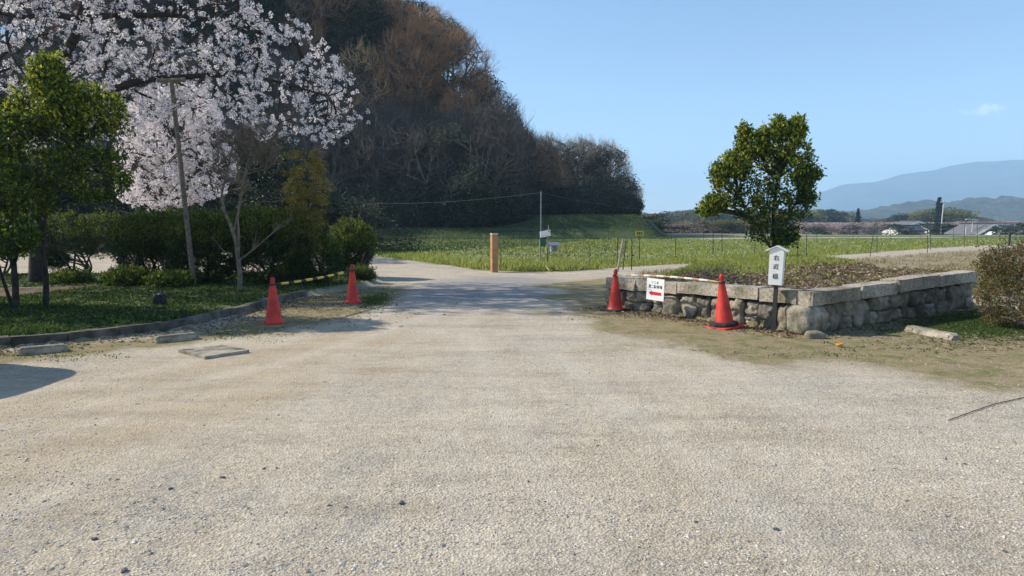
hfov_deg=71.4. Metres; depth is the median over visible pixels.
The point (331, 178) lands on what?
shrub
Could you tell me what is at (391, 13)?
bare tree
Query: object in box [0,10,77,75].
evergreen tree
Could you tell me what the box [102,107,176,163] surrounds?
evergreen tree
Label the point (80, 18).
cherry tree
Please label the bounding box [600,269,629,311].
traffic cone
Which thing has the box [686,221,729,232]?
bare tree
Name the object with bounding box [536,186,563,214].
shrub
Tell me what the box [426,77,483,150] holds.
bare tree
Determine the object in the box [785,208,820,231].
broadleaf tree
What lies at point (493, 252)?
wooden post
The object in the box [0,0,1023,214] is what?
sky
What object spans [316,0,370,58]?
bare tree
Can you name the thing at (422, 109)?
bare tree
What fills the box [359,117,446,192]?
bare tree
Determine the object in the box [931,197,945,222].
conifer
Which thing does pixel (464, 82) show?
bare tree
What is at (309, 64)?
bare tree
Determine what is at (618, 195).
shrub
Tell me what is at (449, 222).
shrub
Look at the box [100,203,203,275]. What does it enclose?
shrub
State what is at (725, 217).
broadleaf tree
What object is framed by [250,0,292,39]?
shrub
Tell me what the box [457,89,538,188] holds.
bare tree
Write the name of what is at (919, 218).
broadleaf tree
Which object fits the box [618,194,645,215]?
shrub
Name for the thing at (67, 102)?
broadleaf tree
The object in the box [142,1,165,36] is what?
bare tree
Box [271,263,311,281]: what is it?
leafy clump
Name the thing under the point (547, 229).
electric fence
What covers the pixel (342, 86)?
evergreen tree
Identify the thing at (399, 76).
bare tree
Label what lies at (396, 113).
bare tree
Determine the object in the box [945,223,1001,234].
house
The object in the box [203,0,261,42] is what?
shrub
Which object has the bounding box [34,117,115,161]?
bare tree
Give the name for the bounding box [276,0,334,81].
cherry blossoms
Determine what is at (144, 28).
evergreen tree
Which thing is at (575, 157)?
bare tree
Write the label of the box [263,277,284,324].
traffic cone
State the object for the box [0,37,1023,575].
ground
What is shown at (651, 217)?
broadleaf tree
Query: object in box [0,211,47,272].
shrub
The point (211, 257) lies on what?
shrub
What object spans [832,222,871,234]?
cherry tree
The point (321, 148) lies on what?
bare tree
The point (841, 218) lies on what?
evergreen tree
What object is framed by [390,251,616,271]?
edge weeds
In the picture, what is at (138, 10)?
bare tree
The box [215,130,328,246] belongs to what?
evergreen tree
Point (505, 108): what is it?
bare tree
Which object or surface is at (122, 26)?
evergreen tree
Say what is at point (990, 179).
mountain
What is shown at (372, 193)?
shrub
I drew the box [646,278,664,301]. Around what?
hanging sign
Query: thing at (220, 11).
evergreen tree
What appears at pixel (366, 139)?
bare tree
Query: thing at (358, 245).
shrub
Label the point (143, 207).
evergreen tree
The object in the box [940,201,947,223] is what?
utility pole
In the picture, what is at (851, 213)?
broadleaf tree
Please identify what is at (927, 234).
electric fence
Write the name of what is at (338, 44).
shrub
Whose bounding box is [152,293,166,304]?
rock
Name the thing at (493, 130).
bare tree
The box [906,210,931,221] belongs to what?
broadleaf tree
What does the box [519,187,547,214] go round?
shrub
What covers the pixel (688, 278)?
cone bar
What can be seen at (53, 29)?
bare tree
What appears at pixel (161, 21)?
bare tree
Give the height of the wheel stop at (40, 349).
0.085 m
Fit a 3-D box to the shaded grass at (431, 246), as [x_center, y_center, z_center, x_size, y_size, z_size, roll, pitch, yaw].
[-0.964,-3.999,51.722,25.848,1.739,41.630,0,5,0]
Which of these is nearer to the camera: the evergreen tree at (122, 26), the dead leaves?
the dead leaves
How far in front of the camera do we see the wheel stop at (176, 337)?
9.10 m
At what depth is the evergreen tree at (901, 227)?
146.85 m
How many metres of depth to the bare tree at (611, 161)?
95.76 m
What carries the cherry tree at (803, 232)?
on the ground at (302, 359)
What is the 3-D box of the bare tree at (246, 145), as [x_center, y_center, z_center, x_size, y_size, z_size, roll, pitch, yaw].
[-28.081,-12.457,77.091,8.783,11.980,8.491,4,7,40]
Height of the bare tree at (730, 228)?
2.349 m
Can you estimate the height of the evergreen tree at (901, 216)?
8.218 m
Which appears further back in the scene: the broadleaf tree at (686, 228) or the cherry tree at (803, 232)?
the cherry tree at (803, 232)
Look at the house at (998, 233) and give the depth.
124.16 m
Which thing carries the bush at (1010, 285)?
on the ground at (302, 359)
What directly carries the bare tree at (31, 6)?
on the ground at (302, 359)
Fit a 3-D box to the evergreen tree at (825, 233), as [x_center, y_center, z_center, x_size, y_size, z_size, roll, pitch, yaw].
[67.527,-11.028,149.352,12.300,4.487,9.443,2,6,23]
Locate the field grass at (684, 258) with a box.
[376,237,1023,271]
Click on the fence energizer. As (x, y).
(543, 236)
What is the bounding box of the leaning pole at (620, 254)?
[617,238,623,271]
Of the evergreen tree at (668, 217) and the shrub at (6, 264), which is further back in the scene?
the evergreen tree at (668, 217)
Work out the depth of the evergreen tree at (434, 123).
77.01 m
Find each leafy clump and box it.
[49,253,96,284]
[97,254,153,286]
[139,255,198,287]
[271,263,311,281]
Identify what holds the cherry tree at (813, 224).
on the ground at (302, 359)
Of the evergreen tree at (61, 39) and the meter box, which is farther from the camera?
the evergreen tree at (61, 39)
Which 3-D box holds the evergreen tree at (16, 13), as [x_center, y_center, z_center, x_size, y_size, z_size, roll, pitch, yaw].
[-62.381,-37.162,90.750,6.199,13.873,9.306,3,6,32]
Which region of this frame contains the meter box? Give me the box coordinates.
[547,242,559,252]
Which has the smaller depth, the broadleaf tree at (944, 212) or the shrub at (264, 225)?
the shrub at (264, 225)
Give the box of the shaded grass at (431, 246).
[374,224,632,257]
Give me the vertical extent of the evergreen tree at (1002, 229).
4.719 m
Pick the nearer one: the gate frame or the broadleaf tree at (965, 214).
the gate frame
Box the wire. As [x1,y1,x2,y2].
[363,193,657,210]
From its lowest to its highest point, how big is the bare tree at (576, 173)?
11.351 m
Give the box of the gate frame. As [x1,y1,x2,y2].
[617,239,633,269]
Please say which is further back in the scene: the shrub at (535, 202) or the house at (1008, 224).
the house at (1008, 224)
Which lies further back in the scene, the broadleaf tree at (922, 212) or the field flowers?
the broadleaf tree at (922, 212)
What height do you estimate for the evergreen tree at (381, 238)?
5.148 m
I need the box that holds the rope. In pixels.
[948,397,1023,420]
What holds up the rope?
on the ground at (302, 359)
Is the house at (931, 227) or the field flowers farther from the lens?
the house at (931, 227)
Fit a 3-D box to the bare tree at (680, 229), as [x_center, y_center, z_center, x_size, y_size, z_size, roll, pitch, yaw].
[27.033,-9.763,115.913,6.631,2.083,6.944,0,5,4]
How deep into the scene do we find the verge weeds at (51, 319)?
12.21 m
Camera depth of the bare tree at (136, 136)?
76.62 m
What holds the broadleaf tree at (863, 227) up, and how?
on the ground at (302, 359)
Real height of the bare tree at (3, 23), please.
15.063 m
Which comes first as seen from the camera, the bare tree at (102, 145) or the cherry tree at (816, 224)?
the bare tree at (102, 145)
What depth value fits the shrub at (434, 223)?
74.14 m
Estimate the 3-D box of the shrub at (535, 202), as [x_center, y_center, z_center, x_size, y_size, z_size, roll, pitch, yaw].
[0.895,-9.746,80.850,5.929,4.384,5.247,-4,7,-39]
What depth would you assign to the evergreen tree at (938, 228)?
147.35 m
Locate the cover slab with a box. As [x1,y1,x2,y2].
[178,345,248,358]
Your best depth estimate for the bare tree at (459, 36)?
98.63 m
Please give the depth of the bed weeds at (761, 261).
15.32 m
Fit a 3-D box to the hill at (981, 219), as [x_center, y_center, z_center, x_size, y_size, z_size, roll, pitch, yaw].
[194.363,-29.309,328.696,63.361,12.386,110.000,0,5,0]
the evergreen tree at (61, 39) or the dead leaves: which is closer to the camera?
the dead leaves
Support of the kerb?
on the ground at (302, 359)
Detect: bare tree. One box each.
[0,0,13,35]
[0,0,41,59]
[12,0,40,37]
[29,3,59,37]
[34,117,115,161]
[45,0,130,79]
[59,25,123,86]
[88,131,139,165]
[91,0,154,32]
[91,38,172,117]
[97,0,168,50]
[110,116,160,160]
[121,5,150,34]
[127,115,215,169]
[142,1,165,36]
[143,0,163,36]
[150,0,203,52]
[162,60,233,145]
[180,103,264,173]
[192,113,294,289]
[214,121,285,183]
[228,104,271,153]
[236,43,321,132]
[249,99,330,183]
[268,40,341,143]
[268,96,342,183]
[272,118,320,178]
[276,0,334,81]
[297,132,365,195]
[312,93,404,185]
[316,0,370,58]
[325,35,397,128]
[338,119,403,190]
[344,94,428,188]
[358,91,422,170]
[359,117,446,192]
[361,24,442,147]
[365,0,403,62]
[366,0,403,47]
[379,6,455,114]
[384,120,465,226]
[393,0,425,61]
[394,95,455,153]
[402,1,459,91]
[409,0,444,26]
[414,101,488,183]
[423,11,468,88]
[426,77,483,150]
[429,21,504,143]
[440,18,472,83]
[443,94,509,168]
[446,28,472,72]
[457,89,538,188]
[458,67,504,121]
[461,117,537,225]
[469,97,513,159]
[470,86,522,123]
[474,116,515,175]
[486,113,541,185]
[488,93,525,126]
[492,120,542,188]
[519,138,549,189]
[527,130,561,191]
[531,132,581,189]
[533,133,564,189]
[537,131,576,183]
[544,133,588,187]
[550,135,599,187]
[561,132,607,186]
[563,136,603,186]
[567,135,624,184]
[582,137,632,185]
[589,140,631,186]
[593,144,641,185]
[610,174,642,198]
[626,177,644,197]
[657,222,706,233]
[664,223,696,232]
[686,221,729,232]
[705,221,746,232]
[724,221,757,232]
[858,222,885,234]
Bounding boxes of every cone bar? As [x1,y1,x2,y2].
[271,270,352,284]
[617,274,721,282]
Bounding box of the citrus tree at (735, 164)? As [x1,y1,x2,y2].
[694,111,826,248]
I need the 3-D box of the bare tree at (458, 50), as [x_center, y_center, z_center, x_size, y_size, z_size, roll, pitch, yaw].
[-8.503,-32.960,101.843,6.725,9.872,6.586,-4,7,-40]
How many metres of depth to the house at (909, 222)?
176.28 m
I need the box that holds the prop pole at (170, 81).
[157,78,196,284]
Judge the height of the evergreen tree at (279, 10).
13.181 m
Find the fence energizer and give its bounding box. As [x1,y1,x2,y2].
[539,224,550,261]
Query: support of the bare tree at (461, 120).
on the ground at (302, 359)
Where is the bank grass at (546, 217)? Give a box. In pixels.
[371,214,672,238]
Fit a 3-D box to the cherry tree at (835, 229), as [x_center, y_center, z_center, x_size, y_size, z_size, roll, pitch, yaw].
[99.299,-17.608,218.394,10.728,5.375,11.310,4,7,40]
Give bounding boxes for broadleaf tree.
[0,47,135,308]
[640,215,668,220]
[644,213,672,217]
[651,220,676,227]
[665,209,694,222]
[666,223,690,232]
[674,210,726,222]
[676,210,706,222]
[693,219,743,232]
[699,209,733,219]
[708,213,733,220]
[708,219,732,232]
[765,209,805,228]
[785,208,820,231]
[805,208,827,222]
[824,210,854,221]
[847,222,879,234]
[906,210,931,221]
[907,213,932,222]
[927,208,951,219]
[943,209,981,222]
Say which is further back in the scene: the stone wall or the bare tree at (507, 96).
the bare tree at (507, 96)
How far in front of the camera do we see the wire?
65.53 m
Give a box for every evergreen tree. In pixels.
[0,1,36,33]
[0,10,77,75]
[0,59,33,108]
[0,136,64,230]
[0,158,105,249]
[0,200,81,247]
[21,32,97,84]
[23,125,100,181]
[37,0,64,36]
[52,157,132,245]
[56,154,180,249]
[60,167,141,245]
[92,9,158,35]
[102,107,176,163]
[102,155,237,215]
[119,0,159,36]
[119,5,152,36]
[148,158,239,248]
[155,149,304,248]
[170,173,283,249]
[173,24,270,127]
[181,37,259,109]
[192,0,259,86]
[202,187,379,248]
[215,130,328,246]
[259,0,313,54]
[296,0,327,39]
[309,70,375,169]
[317,0,398,89]
[321,194,430,250]
[323,118,411,186]
[391,109,460,190]
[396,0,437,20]
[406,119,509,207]
[436,128,493,181]
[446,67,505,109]
[478,140,548,194]
[573,144,644,196]
[660,211,679,221]
[663,210,683,220]
[764,210,813,231]
[794,209,845,222]
[806,225,860,234]
[817,209,851,222]
[878,223,922,234]
[884,217,902,221]
[887,212,932,222]
[913,214,966,222]
[919,223,955,234]
[923,208,970,221]
[934,224,957,234]
[989,224,1023,234]
[1008,222,1023,232]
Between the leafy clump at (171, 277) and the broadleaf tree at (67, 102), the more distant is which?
the leafy clump at (171, 277)
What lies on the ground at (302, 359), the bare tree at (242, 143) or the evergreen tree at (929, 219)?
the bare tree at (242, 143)
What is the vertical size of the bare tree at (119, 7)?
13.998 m
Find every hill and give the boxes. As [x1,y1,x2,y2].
[840,196,1023,222]
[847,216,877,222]
[867,211,998,230]
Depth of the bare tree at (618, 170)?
92.42 m
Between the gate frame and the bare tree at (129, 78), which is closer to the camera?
the gate frame
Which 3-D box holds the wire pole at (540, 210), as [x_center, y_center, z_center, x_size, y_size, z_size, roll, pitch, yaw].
[2.498,-6.071,61.704,0.102,4.597,0.102,2,6,22]
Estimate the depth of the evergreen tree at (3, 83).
79.56 m
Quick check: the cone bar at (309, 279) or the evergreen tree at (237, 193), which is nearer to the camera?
the cone bar at (309, 279)
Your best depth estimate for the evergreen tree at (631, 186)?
88.12 m
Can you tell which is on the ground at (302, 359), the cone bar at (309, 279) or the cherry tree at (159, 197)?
the cherry tree at (159, 197)
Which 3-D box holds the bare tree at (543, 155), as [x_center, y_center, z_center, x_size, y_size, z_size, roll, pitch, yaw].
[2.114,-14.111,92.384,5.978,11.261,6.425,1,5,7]
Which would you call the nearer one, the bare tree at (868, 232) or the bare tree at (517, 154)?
the bare tree at (517, 154)
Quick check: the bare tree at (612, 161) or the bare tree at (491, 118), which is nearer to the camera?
the bare tree at (491, 118)
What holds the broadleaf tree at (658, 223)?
on the ground at (302, 359)
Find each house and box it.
[879,225,926,234]
[893,220,924,224]
[919,224,946,234]
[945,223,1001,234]
[995,226,1023,234]
[997,223,1022,225]
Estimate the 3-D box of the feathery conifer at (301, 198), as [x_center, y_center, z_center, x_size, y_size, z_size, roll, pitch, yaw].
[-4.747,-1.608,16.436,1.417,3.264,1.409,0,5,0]
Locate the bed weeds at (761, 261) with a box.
[639,253,960,308]
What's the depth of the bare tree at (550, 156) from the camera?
90.43 m
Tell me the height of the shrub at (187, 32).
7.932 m
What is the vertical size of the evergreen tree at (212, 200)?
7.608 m
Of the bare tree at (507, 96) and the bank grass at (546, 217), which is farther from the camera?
the bare tree at (507, 96)
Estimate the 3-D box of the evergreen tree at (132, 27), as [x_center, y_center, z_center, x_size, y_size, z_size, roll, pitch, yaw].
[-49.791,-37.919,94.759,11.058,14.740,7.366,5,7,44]
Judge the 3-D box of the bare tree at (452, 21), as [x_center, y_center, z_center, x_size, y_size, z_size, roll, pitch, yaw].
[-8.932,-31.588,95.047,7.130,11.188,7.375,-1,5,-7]
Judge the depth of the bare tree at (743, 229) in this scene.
112.20 m
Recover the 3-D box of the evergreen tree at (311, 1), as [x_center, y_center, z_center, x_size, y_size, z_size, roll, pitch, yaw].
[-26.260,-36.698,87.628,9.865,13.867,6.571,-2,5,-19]
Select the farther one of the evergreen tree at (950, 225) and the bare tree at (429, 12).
the evergreen tree at (950, 225)
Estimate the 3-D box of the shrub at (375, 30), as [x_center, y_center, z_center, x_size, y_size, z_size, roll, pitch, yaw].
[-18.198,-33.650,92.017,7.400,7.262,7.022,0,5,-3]
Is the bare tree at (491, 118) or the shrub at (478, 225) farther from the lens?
the bare tree at (491, 118)
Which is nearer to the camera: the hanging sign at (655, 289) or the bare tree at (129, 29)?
the hanging sign at (655, 289)
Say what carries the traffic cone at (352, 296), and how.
on the ground at (302, 359)
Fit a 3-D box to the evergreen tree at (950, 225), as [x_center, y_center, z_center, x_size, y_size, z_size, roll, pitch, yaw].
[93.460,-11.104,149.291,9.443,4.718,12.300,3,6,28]
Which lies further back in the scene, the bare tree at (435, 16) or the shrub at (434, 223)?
the bare tree at (435, 16)
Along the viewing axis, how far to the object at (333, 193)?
62.71 m
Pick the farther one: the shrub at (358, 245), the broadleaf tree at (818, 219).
the broadleaf tree at (818, 219)
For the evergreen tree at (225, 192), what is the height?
8.040 m
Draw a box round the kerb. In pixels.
[0,290,306,345]
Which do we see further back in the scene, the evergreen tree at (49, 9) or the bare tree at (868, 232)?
the bare tree at (868, 232)
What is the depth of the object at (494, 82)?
98.75 m
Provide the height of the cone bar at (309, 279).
0.081 m
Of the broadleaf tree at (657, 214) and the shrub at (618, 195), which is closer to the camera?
the shrub at (618, 195)
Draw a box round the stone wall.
[604,270,977,338]
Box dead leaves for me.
[633,254,955,289]
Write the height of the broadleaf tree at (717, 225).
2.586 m
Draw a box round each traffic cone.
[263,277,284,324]
[345,264,361,303]
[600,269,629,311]
[705,274,743,330]
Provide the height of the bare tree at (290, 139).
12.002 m
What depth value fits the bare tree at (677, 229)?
111.82 m
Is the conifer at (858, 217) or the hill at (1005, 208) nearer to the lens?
the conifer at (858, 217)
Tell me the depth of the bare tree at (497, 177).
74.75 m
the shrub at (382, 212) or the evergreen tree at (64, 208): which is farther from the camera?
the shrub at (382, 212)
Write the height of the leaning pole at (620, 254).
1.051 m
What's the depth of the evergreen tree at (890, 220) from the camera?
304.79 m
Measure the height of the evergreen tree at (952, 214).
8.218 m
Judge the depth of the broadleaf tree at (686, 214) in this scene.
326.18 m
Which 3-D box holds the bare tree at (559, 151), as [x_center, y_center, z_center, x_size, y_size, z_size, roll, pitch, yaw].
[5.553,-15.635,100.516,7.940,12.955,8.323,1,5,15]
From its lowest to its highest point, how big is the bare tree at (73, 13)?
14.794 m
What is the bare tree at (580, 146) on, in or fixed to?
on the ground at (302, 359)
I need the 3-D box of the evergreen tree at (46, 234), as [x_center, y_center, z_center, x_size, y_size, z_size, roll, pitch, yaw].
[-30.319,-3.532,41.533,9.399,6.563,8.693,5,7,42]
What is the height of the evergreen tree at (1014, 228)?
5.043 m
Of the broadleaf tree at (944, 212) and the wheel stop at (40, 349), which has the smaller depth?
the wheel stop at (40, 349)
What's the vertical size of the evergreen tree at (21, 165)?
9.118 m
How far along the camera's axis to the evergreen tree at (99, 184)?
45.75 m
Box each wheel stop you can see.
[17,343,67,355]
[153,332,198,343]
[904,325,959,340]
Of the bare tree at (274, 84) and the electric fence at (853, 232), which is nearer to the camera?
the electric fence at (853, 232)
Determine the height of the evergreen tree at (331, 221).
5.570 m
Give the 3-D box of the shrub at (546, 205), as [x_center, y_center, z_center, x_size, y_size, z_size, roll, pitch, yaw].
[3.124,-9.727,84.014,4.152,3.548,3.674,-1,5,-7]
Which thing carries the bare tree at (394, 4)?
on the ground at (302, 359)
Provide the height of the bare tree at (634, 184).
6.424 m
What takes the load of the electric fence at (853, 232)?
on the ground at (302, 359)
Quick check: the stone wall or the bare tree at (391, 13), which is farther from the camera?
the bare tree at (391, 13)
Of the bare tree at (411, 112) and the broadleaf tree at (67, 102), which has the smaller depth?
the broadleaf tree at (67, 102)
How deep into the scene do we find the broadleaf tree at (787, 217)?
325.22 m
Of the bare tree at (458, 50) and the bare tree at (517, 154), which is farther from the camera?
the bare tree at (458, 50)
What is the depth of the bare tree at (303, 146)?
74.83 m
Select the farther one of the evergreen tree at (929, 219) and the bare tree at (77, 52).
the evergreen tree at (929, 219)
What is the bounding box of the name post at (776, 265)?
[765,245,789,331]
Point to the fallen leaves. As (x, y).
(604, 306)
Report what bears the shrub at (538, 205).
on the ground at (302, 359)
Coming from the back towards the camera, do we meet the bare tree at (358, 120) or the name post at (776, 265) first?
the bare tree at (358, 120)
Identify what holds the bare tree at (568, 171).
on the ground at (302, 359)
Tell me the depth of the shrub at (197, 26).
86.84 m
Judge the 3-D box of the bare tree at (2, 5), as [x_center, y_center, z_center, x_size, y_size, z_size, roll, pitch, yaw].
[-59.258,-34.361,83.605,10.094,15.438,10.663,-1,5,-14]
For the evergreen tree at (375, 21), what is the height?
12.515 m
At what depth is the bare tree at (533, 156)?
78.18 m
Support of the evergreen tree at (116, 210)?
on the ground at (302, 359)
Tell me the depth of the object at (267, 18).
85.09 m
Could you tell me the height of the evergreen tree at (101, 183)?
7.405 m
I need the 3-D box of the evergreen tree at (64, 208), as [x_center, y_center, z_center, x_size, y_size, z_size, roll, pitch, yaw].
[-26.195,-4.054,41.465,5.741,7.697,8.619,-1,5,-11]
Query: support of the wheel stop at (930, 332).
on the ground at (302, 359)
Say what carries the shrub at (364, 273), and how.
on the ground at (302, 359)
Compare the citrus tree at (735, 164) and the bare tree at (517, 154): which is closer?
the citrus tree at (735, 164)
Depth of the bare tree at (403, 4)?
92.49 m
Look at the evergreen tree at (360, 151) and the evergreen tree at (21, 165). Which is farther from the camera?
the evergreen tree at (360, 151)
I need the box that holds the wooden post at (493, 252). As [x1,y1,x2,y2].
[490,233,497,271]
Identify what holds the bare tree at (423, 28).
on the ground at (302, 359)
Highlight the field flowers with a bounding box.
[418,238,1014,261]
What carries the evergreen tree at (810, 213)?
on the ground at (302, 359)
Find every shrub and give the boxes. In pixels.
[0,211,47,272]
[46,204,132,271]
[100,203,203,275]
[158,0,213,38]
[159,199,255,283]
[184,2,212,36]
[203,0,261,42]
[218,200,317,283]
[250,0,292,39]
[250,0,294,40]
[285,229,346,283]
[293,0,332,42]
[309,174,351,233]
[319,166,348,194]
[321,211,379,273]
[324,7,374,60]
[340,182,392,227]
[341,178,390,227]
[344,251,378,280]
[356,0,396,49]
[362,193,395,226]
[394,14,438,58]
[424,195,453,227]
[428,178,491,229]
[462,211,488,227]
[509,184,544,213]
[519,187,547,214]
[525,190,548,215]
[533,192,551,214]
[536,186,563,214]
[607,188,639,214]
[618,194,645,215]
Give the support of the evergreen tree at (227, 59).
on the ground at (302, 359)
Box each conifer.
[278,148,334,282]
[854,208,861,234]
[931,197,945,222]
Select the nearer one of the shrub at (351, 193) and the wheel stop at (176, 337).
the wheel stop at (176, 337)
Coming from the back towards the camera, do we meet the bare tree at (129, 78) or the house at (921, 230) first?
the house at (921, 230)
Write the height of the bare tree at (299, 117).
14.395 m
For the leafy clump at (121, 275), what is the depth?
15.81 m
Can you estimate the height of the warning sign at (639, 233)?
1.183 m
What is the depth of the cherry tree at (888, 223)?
207.46 m
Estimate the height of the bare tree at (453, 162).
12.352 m
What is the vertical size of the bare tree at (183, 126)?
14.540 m
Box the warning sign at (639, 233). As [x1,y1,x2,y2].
[636,231,643,240]
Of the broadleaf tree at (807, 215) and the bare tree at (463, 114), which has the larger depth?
the broadleaf tree at (807, 215)
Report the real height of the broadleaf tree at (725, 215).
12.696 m
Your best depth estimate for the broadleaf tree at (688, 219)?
338.54 m
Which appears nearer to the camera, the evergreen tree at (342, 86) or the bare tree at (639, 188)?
the evergreen tree at (342, 86)
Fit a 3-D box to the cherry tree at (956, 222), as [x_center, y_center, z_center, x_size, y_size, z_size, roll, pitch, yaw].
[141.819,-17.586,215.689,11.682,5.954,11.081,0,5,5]
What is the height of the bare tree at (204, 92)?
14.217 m
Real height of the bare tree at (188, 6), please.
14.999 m
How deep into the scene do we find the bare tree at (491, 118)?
85.14 m
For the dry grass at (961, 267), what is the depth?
26.21 m
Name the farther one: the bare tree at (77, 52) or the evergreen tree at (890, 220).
the evergreen tree at (890, 220)
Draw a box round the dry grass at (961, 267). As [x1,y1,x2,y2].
[637,249,1022,296]
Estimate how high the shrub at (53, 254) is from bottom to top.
2.174 m
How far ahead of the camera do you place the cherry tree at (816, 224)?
209.14 m
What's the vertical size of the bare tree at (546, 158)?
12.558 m
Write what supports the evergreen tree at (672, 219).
on the ground at (302, 359)
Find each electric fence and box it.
[486,228,623,240]
[500,221,1008,264]
[671,225,1014,240]
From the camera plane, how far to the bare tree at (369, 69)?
82.78 m
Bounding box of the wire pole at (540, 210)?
[540,191,540,230]
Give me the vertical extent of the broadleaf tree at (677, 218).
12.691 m
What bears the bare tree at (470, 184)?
on the ground at (302, 359)
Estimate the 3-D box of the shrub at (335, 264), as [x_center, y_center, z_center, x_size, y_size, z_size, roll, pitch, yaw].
[-4.574,-0.678,16.603,1.483,1.441,1.232,0,5,0]
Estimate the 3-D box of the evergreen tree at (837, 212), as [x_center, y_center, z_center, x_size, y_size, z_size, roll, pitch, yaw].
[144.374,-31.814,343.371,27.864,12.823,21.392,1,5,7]
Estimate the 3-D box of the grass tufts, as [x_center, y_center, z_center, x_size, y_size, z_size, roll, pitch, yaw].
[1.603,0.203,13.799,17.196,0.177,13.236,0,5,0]
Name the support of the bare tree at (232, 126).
on the ground at (302, 359)
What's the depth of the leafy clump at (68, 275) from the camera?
16.60 m
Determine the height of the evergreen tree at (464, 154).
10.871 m
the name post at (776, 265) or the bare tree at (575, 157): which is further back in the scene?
the bare tree at (575, 157)
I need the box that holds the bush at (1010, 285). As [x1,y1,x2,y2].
[967,230,1023,328]
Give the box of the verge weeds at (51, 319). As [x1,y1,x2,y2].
[0,271,366,335]
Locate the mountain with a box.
[779,160,1023,210]
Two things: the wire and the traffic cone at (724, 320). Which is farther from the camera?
the wire
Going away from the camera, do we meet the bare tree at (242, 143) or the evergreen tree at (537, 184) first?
the bare tree at (242, 143)
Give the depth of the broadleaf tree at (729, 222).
111.69 m
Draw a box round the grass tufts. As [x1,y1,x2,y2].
[0,281,1023,370]
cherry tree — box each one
[0,0,370,281]
[113,82,239,255]
[792,222,810,233]
[794,222,846,233]
[797,222,835,233]
[819,222,845,234]
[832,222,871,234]
[864,222,894,233]
[955,220,997,223]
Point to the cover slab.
(210, 352)
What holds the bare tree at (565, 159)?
on the ground at (302, 359)
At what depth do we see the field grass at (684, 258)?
38.02 m
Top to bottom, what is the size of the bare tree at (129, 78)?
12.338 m
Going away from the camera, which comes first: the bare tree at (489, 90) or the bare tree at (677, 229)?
the bare tree at (489, 90)
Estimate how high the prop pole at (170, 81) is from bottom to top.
4.628 m
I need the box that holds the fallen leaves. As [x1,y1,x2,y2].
[0,292,1023,358]
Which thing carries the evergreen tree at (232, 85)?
on the ground at (302, 359)
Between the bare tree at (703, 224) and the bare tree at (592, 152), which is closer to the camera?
the bare tree at (592, 152)

